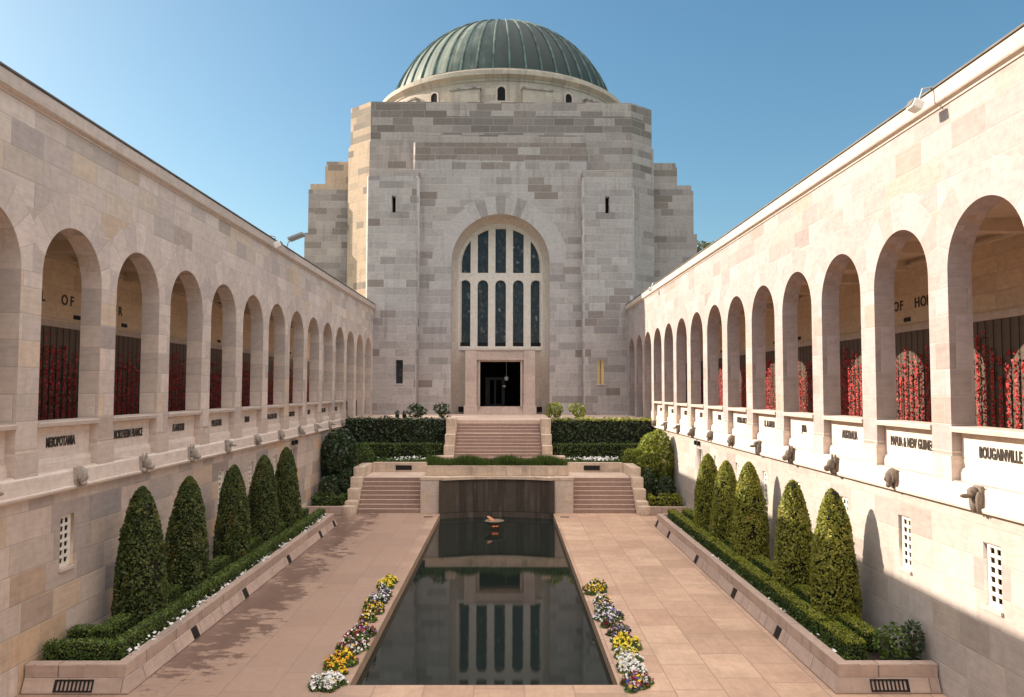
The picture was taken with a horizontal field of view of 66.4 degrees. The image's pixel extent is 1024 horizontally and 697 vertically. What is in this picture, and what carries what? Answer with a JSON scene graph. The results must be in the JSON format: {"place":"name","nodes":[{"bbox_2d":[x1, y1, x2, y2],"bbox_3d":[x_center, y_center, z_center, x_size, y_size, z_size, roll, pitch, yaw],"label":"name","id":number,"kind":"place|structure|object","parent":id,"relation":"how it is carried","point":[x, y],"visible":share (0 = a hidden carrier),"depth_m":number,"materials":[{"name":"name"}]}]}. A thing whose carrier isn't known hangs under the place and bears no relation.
{"place":"outdoors","nodes":[
{"label":"outdoors","id":0,"kind":"place"},
{"bbox_2d":[344,418,446,467],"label":"terrace wall","id":1,"kind":"structure","parent":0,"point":[401,418],"depth_m":48.40,"materials":[{"name":"stone"}]},
{"bbox_2d":[16,513,946,696],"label":"paving","id":2,"kind":"structure","parent":0,"point":[697,630],"depth_m":20.72,"materials":[{"name":"stone"}]},
{"bbox_2d":[21,513,336,694],"bbox_3d":[-9.063,7.372,26.058,2.212,0.615,19.984,0,-3,0],"label":"planter","id":3,"kind":"object","parent":2,"relation":"on","point":[127,674],"visible":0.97,"depth_m":17.79,"materials":[{"name":"stone"}]},
{"bbox_2d":[66,612,135,641],"bbox_3d":[-9.546,6.571,18.214,1.046,0.570,1.412,0,-3,0],"label":"hedge","id":4,"kind":"object","parent":3,"relation":"on","point":[116,626],"visible":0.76,"depth_m":17.83,"materials":[{"name":"green plant"}]},
{"bbox_2d":[111,485,169,626],"bbox_3d":[-9.228,5.183,19.554,1.291,3.522,1.330,0,-3,0],"label":"topiary tree","id":5,"kind":"object","parent":3,"relation":"on","point":[141,587],"visible":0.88,"depth_m":19.20,"materials":[{"name":"green plant"}]},
{"bbox_2d":[165,584,182,605],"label":"hedge","id":6,"kind":"object","parent":3,"relation":"on","point":[175,592],"visible":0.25,"depth_m":21.22,"materials":[{"name":"green plant"}]},
{"bbox_2d":[41,508,325,660],"bbox_3d":[-9.227,6.993,26.084,1.797,0.550,18.993,0,-3,0],"label":"hedge","id":7,"kind":"object","parent":3,"relation":"on","point":[98,649],"visible":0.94,"depth_m":18.80,"materials":[{"name":"green plant"}]},
{"bbox_2d":[163,476,212,595],"bbox_3d":[-9.248,5.357,22.264,1.337,3.465,1.350,0,-3,0],"label":"topiary tree","id":8,"kind":"object","parent":3,"relation":"on","point":[187,561],"visible":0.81,"depth_m":21.94,"materials":[{"name":"green plant"}]},
{"bbox_2d":[208,555,230,575],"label":"hedge","id":9,"kind":"object","parent":3,"relation":"on","point":[218,563],"visible":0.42,"depth_m":24.64,"materials":[{"name":"green plant"}]},
{"bbox_2d":[127,514,325,655],"bbox_3d":[-8.316,7.090,26.084,0.305,0.317,19.083,0,-3,0],"label":"flower border","id":10,"kind":"object","parent":3,"relation":"on","point":[187,611],"visible":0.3,"depth_m":20.65,"materials":[{"name":"white plant"}]},
{"bbox_2d":[212,464,251,563],"bbox_3d":[-9.295,5.551,26.024,1.248,3.431,1.219,0,-3,0],"label":"topiary tree","id":11,"kind":"object","parent":3,"relation":"on","point":[232,529],"visible":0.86,"depth_m":25.67,"materials":[{"name":"green plant"}]},
{"bbox_2d":[249,536,260,551],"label":"hedge","id":12,"kind":"object","parent":3,"relation":"on","point":[255,542],"visible":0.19,"depth_m":28.09,"materials":[{"name":"green plant"}]},
{"bbox_2d":[246,454,280,544],"bbox_3d":[-9.293,5.689,29.165,1.332,3.493,1.314,0,-3,0],"label":"topiary tree","id":13,"kind":"object","parent":3,"relation":"on","point":[264,513],"visible":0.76,"depth_m":28.82,"materials":[{"name":"green plant"}]},
{"bbox_2d":[279,521,286,531],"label":"hedge","id":14,"kind":"object","parent":3,"relation":"on","point":[282,527],"visible":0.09,"depth_m":31.48,"materials":[{"name":"green plant"}]},
{"bbox_2d":[275,447,303,528],"bbox_3d":[-9.319,5.848,32.462,1.325,3.552,1.300,0,-3,0],"label":"topiary tree","id":15,"kind":"object","parent":3,"relation":"on","point":[288,496],"visible":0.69,"depth_m":32.14,"materials":[{"name":"green plant"}]},
{"bbox_2d":[301,507,308,516],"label":"hedge","id":16,"kind":"object","parent":3,"relation":"on","point":[305,511],"visible":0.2,"depth_m":35.05,"materials":[{"name":"green plant"}]},
{"bbox_2d":[0,61,374,696],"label":"cloister building","id":17,"kind":"structure","parent":2,"relation":"on","point":[112,247],"depth_m":21.90,"materials":[{"name":"stone"}]},
{"bbox_2d":[38,333,308,419],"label":"poppies","id":18,"kind":"object","parent":17,"relation":"attached to","point":[115,382],"visible":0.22,"depth_m":29.02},
{"bbox_2d":[270,235,283,249],"bbox_3d":[-9.841,-4.441,32.600,0.581,0.584,0.360,0,-3,0],"label":"floodlight","id":19,"kind":"object","parent":17,"relation":"attached to","point":[278,245],"visible":1,"depth_m":32.43,"materials":[{"name":"white paint"}]},
{"bbox_2d":[287,231,305,246],"bbox_3d":[-9.735,-4.873,35.126,0.798,0.675,0.560,0,-3,0],"label":"floodlight","id":20,"kind":"object","parent":17,"relation":"on","point":[296,236],"visible":1,"depth_m":34.92,"materials":[{"name":"grey paint"}]},
{"bbox_2d":[305,506,341,514],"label":"kerb","id":21,"kind":"structure","parent":2,"relation":"on","point":[336,510],"depth_m":38.92,"materials":[{"name":"stone"}]},
{"bbox_2d":[307,670,348,691],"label":"flower clump","id":22,"kind":"object","parent":2,"relation":"on","point":[330,681],"visible":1,"depth_m":16.43,"materials":[{"name":"white plant"}]},
{"bbox_2d":[322,644,358,674],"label":"flower clump","id":23,"kind":"object","parent":2,"relation":"on","point":[340,662],"visible":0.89,"depth_m":17.71,"materials":[{"name":"yellow plant"}]},
{"bbox_2d":[334,631,369,657],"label":"flower clump","id":24,"kind":"object","parent":2,"relation":"on","point":[358,645],"visible":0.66,"depth_m":18.82,"materials":[{"name":"white plant"}]},
{"bbox_2d":[342,463,372,514],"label":"stepped wall","id":25,"kind":"structure","parent":2,"relation":"on","point":[361,471],"depth_m":40.44,"materials":[{"name":"stone"}]},
{"bbox_2d":[341,619,377,644],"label":"flower clump","id":26,"kind":"object","parent":2,"relation":"on","point":[364,629],"visible":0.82,"depth_m":19.79,"materials":[{"name":"multicoloured plant"}]},
{"bbox_2d":[359,599,384,622],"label":"flower clump","id":27,"kind":"object","parent":2,"relation":"on","point":[370,609],"visible":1,"depth_m":21.83,"materials":[{"name":"yellow plant"}]},
{"bbox_2d":[368,582,392,603],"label":"flower clump","id":28,"kind":"object","parent":2,"relation":"on","point":[383,595],"visible":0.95,"depth_m":23.27,"materials":[{"name":"white plant"}]},
{"bbox_2d":[376,574,398,589],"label":"flower clump","id":29,"kind":"object","parent":2,"relation":"on","point":[389,580],"visible":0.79,"depth_m":24.85,"materials":[{"name":"yellow plant"}]},
{"bbox_2d":[358,477,420,512],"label":"staircase","id":30,"kind":"structure","parent":2,"relation":"on","point":[390,494],"depth_m":40.38,"materials":[{"name":"stone"}]},
{"bbox_2d":[582,577,607,594],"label":"flower clump","id":31,"kind":"object","parent":2,"relation":"on","point":[595,585],"visible":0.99,"depth_m":24.25,"materials":[{"name":"yellow plant"}]},
{"bbox_2d":[593,591,614,608],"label":"flower clump","id":32,"kind":"object","parent":2,"relation":"on","point":[598,599],"visible":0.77,"depth_m":22.81,"materials":[{"name":"white plant"}]},
{"bbox_2d":[573,477,635,512],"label":"staircase","id":33,"kind":"structure","parent":2,"relation":"on","point":[602,495],"depth_m":40.46,"materials":[{"name":"stone"}]},
{"bbox_2d":[592,601,624,622],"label":"flower clump","id":34,"kind":"object","parent":2,"relation":"on","point":[601,612],"visible":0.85,"depth_m":21.41,"materials":[{"name":"white plant"}]},
{"bbox_2d":[600,617,632,642],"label":"flower clump","id":35,"kind":"object","parent":2,"relation":"on","point":[613,631],"visible":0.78,"depth_m":20.24,"materials":[{"name":"multicoloured plant"}]},
{"bbox_2d":[610,630,642,657],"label":"flower clump","id":36,"kind":"object","parent":2,"relation":"on","point":[623,640],"visible":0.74,"depth_m":18.92,"materials":[{"name":"yellow plant"}]},
{"bbox_2d":[614,646,647,673],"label":"flower clump","id":37,"kind":"object","parent":2,"relation":"on","point":[629,660],"visible":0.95,"depth_m":17.65,"materials":[{"name":"white plant"}]},
{"bbox_2d":[623,463,650,515],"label":"stepped wall","id":38,"kind":"structure","parent":2,"relation":"on","point":[632,471],"depth_m":40.54,"materials":[{"name":"stone"}]},
{"bbox_2d":[620,669,654,692],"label":"flower clump","id":39,"kind":"object","parent":2,"relation":"on","point":[636,681],"visible":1,"depth_m":16.57,"materials":[{"name":"multicoloured plant"}]},
{"bbox_2d":[651,506,686,514],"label":"kerb","id":40,"kind":"structure","parent":2,"relation":"on","point":[655,510],"depth_m":39.05,"materials":[{"name":"stone"}]},
{"bbox_2d":[654,514,941,693],"bbox_3d":[7.724,7.413,26.179,2.212,0.615,19.984,0,-3,0],"label":"planter","id":41,"kind":"object","parent":2,"relation":"on","point":[836,673],"visible":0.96,"depth_m":17.68,"materials":[{"name":"stone"}]},
{"bbox_2d":[681,508,694,521],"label":"hedge","id":42,"kind":"object","parent":41,"relation":"on","point":[688,513],"visible":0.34,"depth_m":34.59,"materials":[{"name":"green plant"}]},
{"bbox_2d":[667,508,719,551],"bbox_3d":[7.297,7.327,31.921,0.491,0.556,7.524,0,-3,0],"label":"hedge","id":43,"kind":"object","parent":41,"relation":"on","point":[699,533],"visible":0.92,"depth_m":31.21,"materials":[{"name":"green plant"}]},
{"bbox_2d":[693,453,717,531],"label":"topiary tree","id":44,"kind":"object","parent":41,"relation":"on","point":[705,479],"visible":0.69,"depth_m":31.46,"materials":[{"name":"green plant"}]},
{"bbox_2d":[709,460,736,543],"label":"topiary tree","id":45,"kind":"object","parent":41,"relation":"on","point":[722,507],"visible":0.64,"depth_m":29.05,"materials":[{"name":"green plant"}]},
{"bbox_2d":[724,537,732,549],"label":"hedge","id":46,"kind":"object","parent":41,"relation":"on","point":[727,541],"visible":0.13,"depth_m":28.34,"materials":[{"name":"green plant"}]},
{"bbox_2d":[711,540,772,590],"bbox_3d":[7.349,6.988,25.305,0.482,0.550,5.553,0,-3,0],"label":"hedge","id":47,"kind":"object","parent":41,"relation":"on","point":[748,570],"visible":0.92,"depth_m":24.72,"materials":[{"name":"green plant"}]},
{"bbox_2d":[730,461,770,562],"bbox_3d":[8.041,5.578,26.359,1.322,3.546,1.352,0,-3,0],"label":"topiary tree","id":48,"kind":"object","parent":41,"relation":"on","point":[750,536],"visible":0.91,"depth_m":26.05,"materials":[{"name":"green plant"}]},
{"bbox_2d":[665,516,849,659],"bbox_3d":[7.050,7.147,26.198,0.390,0.286,19.108,0,-3,0],"label":"flower border","id":49,"kind":"object","parent":41,"relation":"on","point":[794,618],"visible":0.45,"depth_m":21.40,"materials":[{"name":"white plant"}]},
{"bbox_2d":[751,555,774,580],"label":"hedge","id":50,"kind":"object","parent":41,"relation":"on","point":[765,564],"visible":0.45,"depth_m":24.58,"materials":[{"name":"green plant"}]},
{"bbox_2d":[772,479,812,592],"bbox_3d":[8.072,5.429,22.415,1.245,3.367,1.244,0,-3,0],"label":"topiary tree","id":51,"kind":"object","parent":41,"relation":"on","point":[792,550],"visible":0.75,"depth_m":22.09,"materials":[{"name":"green plant"}]},
{"bbox_2d":[763,580,830,636],"bbox_3d":[7.379,6.740,20.457,0.470,0.544,3.854,0,-3,0],"label":"hedge","id":52,"kind":"object","parent":41,"relation":"on","point":[798,607],"visible":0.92,"depth_m":20.11,"materials":[{"name":"green plant"}]},
{"bbox_2d":[792,584,811,605],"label":"hedge","id":53,"kind":"object","parent":41,"relation":"on","point":[802,591],"visible":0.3,"depth_m":21.29,"materials":[{"name":"green plant"}]},
{"bbox_2d":[808,487,862,624],"bbox_3d":[8.091,5.238,19.671,1.308,3.470,1.315,0,-3,0],"label":"topiary tree","id":54,"kind":"object","parent":41,"relation":"on","point":[834,587],"visible":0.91,"depth_m":19.29,"materials":[{"name":"green plant"}]},
{"bbox_2d":[819,620,867,659],"bbox_3d":[7.460,6.594,17.673,0.563,0.534,1.580,0,-3,0],"label":"hedge","id":55,"kind":"object","parent":41,"relation":"on","point":[845,643],"visible":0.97,"depth_m":17.36,"materials":[{"name":"green plant"}]},
{"bbox_2d":[835,612,882,652],"bbox_3d":[8.056,6.602,18.240,0.509,0.577,1.619,0,-3,0],"label":"hedge","id":56,"kind":"object","parent":41,"relation":"on","point":[853,623],"visible":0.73,"depth_m":17.98,"materials":[{"name":"green plant"}]},
{"bbox_2d":[872,622,915,659],"bbox_3d":[8.370,6.425,17.104,0.799,0.853,0.855,2,-4,-34],"label":"shrub","id":57,"kind":"object","parent":41,"relation":"on","point":[892,645],"visible":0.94,"depth_m":17.03,"materials":[{"name":"green plant"}]},
{"bbox_2d":[901,619,924,659],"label":"shrub","id":58,"kind":"object","parent":41,"relation":"on","point":[919,646],"visible":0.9,"depth_m":16.84,"materials":[{"name":"green plant"}]},
{"bbox_2d":[625,23,1023,696],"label":"cloister building","id":59,"kind":"structure","parent":2,"relation":"on","point":[881,245],"depth_m":19.61,"materials":[{"name":"stone"}]},
{"bbox_2d":[701,330,1023,428],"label":"poppies","id":60,"kind":"object","parent":59,"relation":"attached to","point":[984,401],"visible":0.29,"depth_m":25.26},
{"bbox_2d":[906,86,932,113],"bbox_3d":[8.602,-5.251,16.455,0.546,0.549,0.288,0,-3,0],"label":"floodlight","id":61,"kind":"object","parent":59,"relation":"attached to","point":[914,105],"visible":1,"depth_m":16.36,"materials":[{"name":"white paint"}]},
{"bbox_2d":[350,514,617,684],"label":"pool edge","id":62,"kind":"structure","parent":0,"point":[358,673],"depth_m":22.11,"materials":[{"name":"stone"}]},
{"bbox_2d":[484,516,503,526],"bbox_3d":[-0.826,8.073,36.529,0.920,0.520,0.920,0,-3,0],"label":"eternal flame","id":63,"kind":"object","parent":62,"relation":"on","point":[491,521],"visible":1,"depth_m":36.32,"materials":[{"name":"orange"}]},
{"bbox_2d":[420,473,573,518],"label":"fountain wall","id":64,"kind":"structure","parent":62,"relation":"on","point":[544,497],"depth_m":39.90,"materials":[{"name":"stone"}]},
{"bbox_2d":[426,465,568,475],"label":"planter box","id":65,"kind":"object","parent":64,"relation":"on","point":[487,470],"visible":0.82,"depth_m":40.48,"materials":[{"name":"stone"}]},
{"bbox_2d":[356,517,612,684],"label":"water","id":66,"kind":"structure","parent":0,"point":[481,601],"depth_m":22.49,"materials":[{"name":"black liquid"}]},
{"bbox_2d":[424,452,568,465],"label":"grass","id":67,"kind":"structure","parent":0,"point":[507,460],"depth_m":40.65,"materials":[{"name":"green plant"}]},
{"bbox_2d":[366,472,627,476],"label":"landing floor","id":68,"kind":"structure","parent":0,"point":[573,474],"depth_m":42.84,"materials":[{"name":"beige stone"}]},
{"bbox_2d":[373,462,426,471],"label":"wall","id":69,"kind":"structure","parent":68,"relation":"on","point":[399,466],"depth_m":44.07,"materials":[{"name":"stone"}]},
{"bbox_2d":[568,462,622,471],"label":"wall","id":70,"kind":"structure","parent":68,"relation":"on","point":[595,466],"depth_m":44.15,"materials":[{"name":"stone"}]},
{"bbox_2d":[360,414,638,423],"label":"terrace floor","id":71,"kind":"structure","parent":0,"point":[488,418],"depth_m":53.22,"materials":[{"name":"beige stone"}]},
{"bbox_2d":[406,402,427,417],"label":"shrub","id":72,"kind":"object","parent":71,"relation":"on","point":[417,407],"visible":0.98,"depth_m":49.54,"materials":[{"name":"green plant"}]},
{"bbox_2d":[433,402,450,417],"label":"shrub","id":73,"kind":"object","parent":71,"relation":"on","point":[440,412],"visible":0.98,"depth_m":49.59,"materials":[{"name":"green plant"}]},
{"bbox_2d":[454,423,541,459],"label":"staircase","id":74,"kind":"structure","parent":71,"relation":"on","point":[493,440],"depth_m":46.91,"materials":[{"name":"stone"}]},
{"bbox_2d":[304,18,696,414],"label":"memorial hall","id":75,"kind":"structure","parent":71,"relation":"on","point":[489,199],"depth_m":60.80,"materials":[{"name":"stone"}]},
{"bbox_2d":[485,377,504,405],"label":"door","id":76,"kind":"structure","parent":75,"relation":"in","point":[487,379],"depth_m":62.20,"materials":[{"name":"black metal"}]},
{"bbox_2d":[503,362,508,386],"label":"hanging lamp","id":77,"kind":"object","parent":75,"relation":"hanging from","point":[506,378],"visible":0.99,"depth_m":61.80,"materials":[{"name":"grey glass"}]},
{"bbox_2d":[544,402,563,417],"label":"shrub","id":78,"kind":"object","parent":71,"relation":"on","point":[555,411],"visible":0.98,"depth_m":49.76,"materials":[{"name":"green plant"}]},
{"bbox_2d":[568,402,585,417],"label":"shrub","id":79,"kind":"object","parent":71,"relation":"on","point":[576,414],"visible":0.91,"depth_m":49.31,"materials":[{"name":"green plant"}]},
{"bbox_2d":[0,0,1023,256],"label":"sky","id":80,"kind":"structure","parent":0,"point":[249,103],"materials":[{"name":"blue"}]},
{"bbox_2d":[550,418,652,474],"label":"terrace wall","id":81,"kind":"structure","parent":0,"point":[605,419],"depth_m":48.48,"materials":[{"name":"stone"}]},
{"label":"soil ground","id":82,"kind":"structure","parent":0,"visible":0},
{"bbox_2d":[345,415,445,454],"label":"hedge","id":83,"kind":"object","parent":82,"relation":"on","point":[394,430],"visible":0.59,"depth_m":47.54,"materials":[{"name":"green plant"}]},
{"bbox_2d":[349,441,443,460],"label":"hedge","id":84,"kind":"object","parent":82,"relation":"on","point":[396,450],"visible":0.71,"depth_m":46.35,"materials":[{"name":"green plant"}]},
{"bbox_2d":[375,456,426,461],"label":"flower bed","id":85,"kind":"object","parent":82,"relation":"on","point":[406,459],"visible":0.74,"depth_m":45.05,"materials":[{"name":"white plant"}]},
{"bbox_2d":[436,418,456,457],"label":"stepped wall","id":86,"kind":"structure","parent":82,"relation":"on","point":[450,437],"depth_m":46.16,"materials":[{"name":"stone"}]},
{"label":"soil ground","id":87,"kind":"structure","parent":0,"visible":0},
{"bbox_2d":[540,418,564,459],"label":"stepped wall","id":88,"kind":"structure","parent":87,"relation":"on","point":[546,437],"depth_m":46.21,"materials":[{"name":"stone"}]},
{"bbox_2d":[565,456,620,461],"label":"flower bed","id":89,"kind":"object","parent":87,"relation":"on","point":[594,459],"visible":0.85,"depth_m":45.02,"materials":[{"name":"white plant"}]},
{"bbox_2d":[553,442,648,460],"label":"hedge","id":90,"kind":"object","parent":87,"relation":"on","point":[594,449],"visible":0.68,"depth_m":46.43,"materials":[{"name":"green plant"}]},
{"bbox_2d":[551,416,652,455],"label":"hedge","id":91,"kind":"object","parent":87,"relation":"on","point":[608,430],"visible":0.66,"depth_m":47.62,"materials":[{"name":"green plant"}]},
{"label":"ground","id":92,"kind":"structure","parent":0,"visible":0},
{"bbox_2d":[697,240,713,252],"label":"gum tree","id":93,"kind":"object","parent":92,"relation":"on","point":[703,245],"visible":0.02,"depth_m":88.74,"materials":[{"name":"green plant"}]},
{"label":"soil ground","id":94,"kind":"structure","parent":0,"visible":0},
{"bbox_2d":[314,492,334,497],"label":"hedge","id":95,"kind":"object","parent":94,"relation":"on","point":[324,494],"visible":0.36,"depth_m":40.05,"materials":[{"name":"green plant"}]},
{"bbox_2d":[310,493,347,505],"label":"hedge","id":96,"kind":"object","parent":94,"relation":"on","point":[338,500],"visible":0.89,"depth_m":39.38,"materials":[{"name":"green plant"}]},
{"bbox_2d":[317,475,340,495],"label":"shrub","id":97,"kind":"object","parent":94,"relation":"on","point":[327,486],"visible":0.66,"depth_m":40.62,"materials":[{"name":"green plant"}]},
{"bbox_2d":[320,428,358,490],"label":"shrub","id":98,"kind":"object","parent":94,"relation":"on","point":[334,462],"visible":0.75,"depth_m":42.00,"materials":[{"name":"green plant"}]},
{"bbox_2d":[339,467,352,493],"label":"shrub","id":99,"kind":"object","parent":94,"relation":"on","point":[345,482],"visible":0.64,"depth_m":40.97,"materials":[{"name":"green plant"}]},
{"bbox_2d":[355,444,374,464],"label":"shrub","id":100,"kind":"object","parent":94,"relation":"on","point":[371,457],"visible":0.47,"depth_m":44.65,"materials":[{"name":"green plant"}]},
{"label":"soil ground","id":101,"kind":"structure","parent":0,"visible":0},
{"bbox_2d":[621,448,642,464],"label":"shrub","id":102,"kind":"object","parent":101,"relation":"on","point":[626,455],"visible":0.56,"depth_m":44.73,"materials":[{"name":"green plant"}]},
{"bbox_2d":[643,467,655,494],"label":"shrub","id":103,"kind":"object","parent":101,"relation":"on","point":[647,475],"visible":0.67,"depth_m":41.09,"materials":[{"name":"green plant"}]},
{"bbox_2d":[635,429,673,497],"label":"shrub","id":104,"kind":"object","parent":101,"relation":"on","point":[662,458],"visible":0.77,"depth_m":42.06,"materials":[{"name":"green plant"}]},
{"bbox_2d":[646,492,682,505],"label":"hedge","id":105,"kind":"object","parent":101,"relation":"on","point":[651,499],"visible":0.91,"depth_m":39.51,"materials":[{"name":"green plant"}]},
{"bbox_2d":[653,475,676,496],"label":"shrub","id":106,"kind":"object","parent":101,"relation":"on","point":[661,483],"visible":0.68,"depth_m":40.74,"materials":[{"name":"green plant"}]},
{"bbox_2d":[658,492,678,497],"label":"hedge","id":107,"kind":"object","parent":101,"relation":"on","point":[669,495],"visible":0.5,"depth_m":40.18,"materials":[{"name":"green plant"}]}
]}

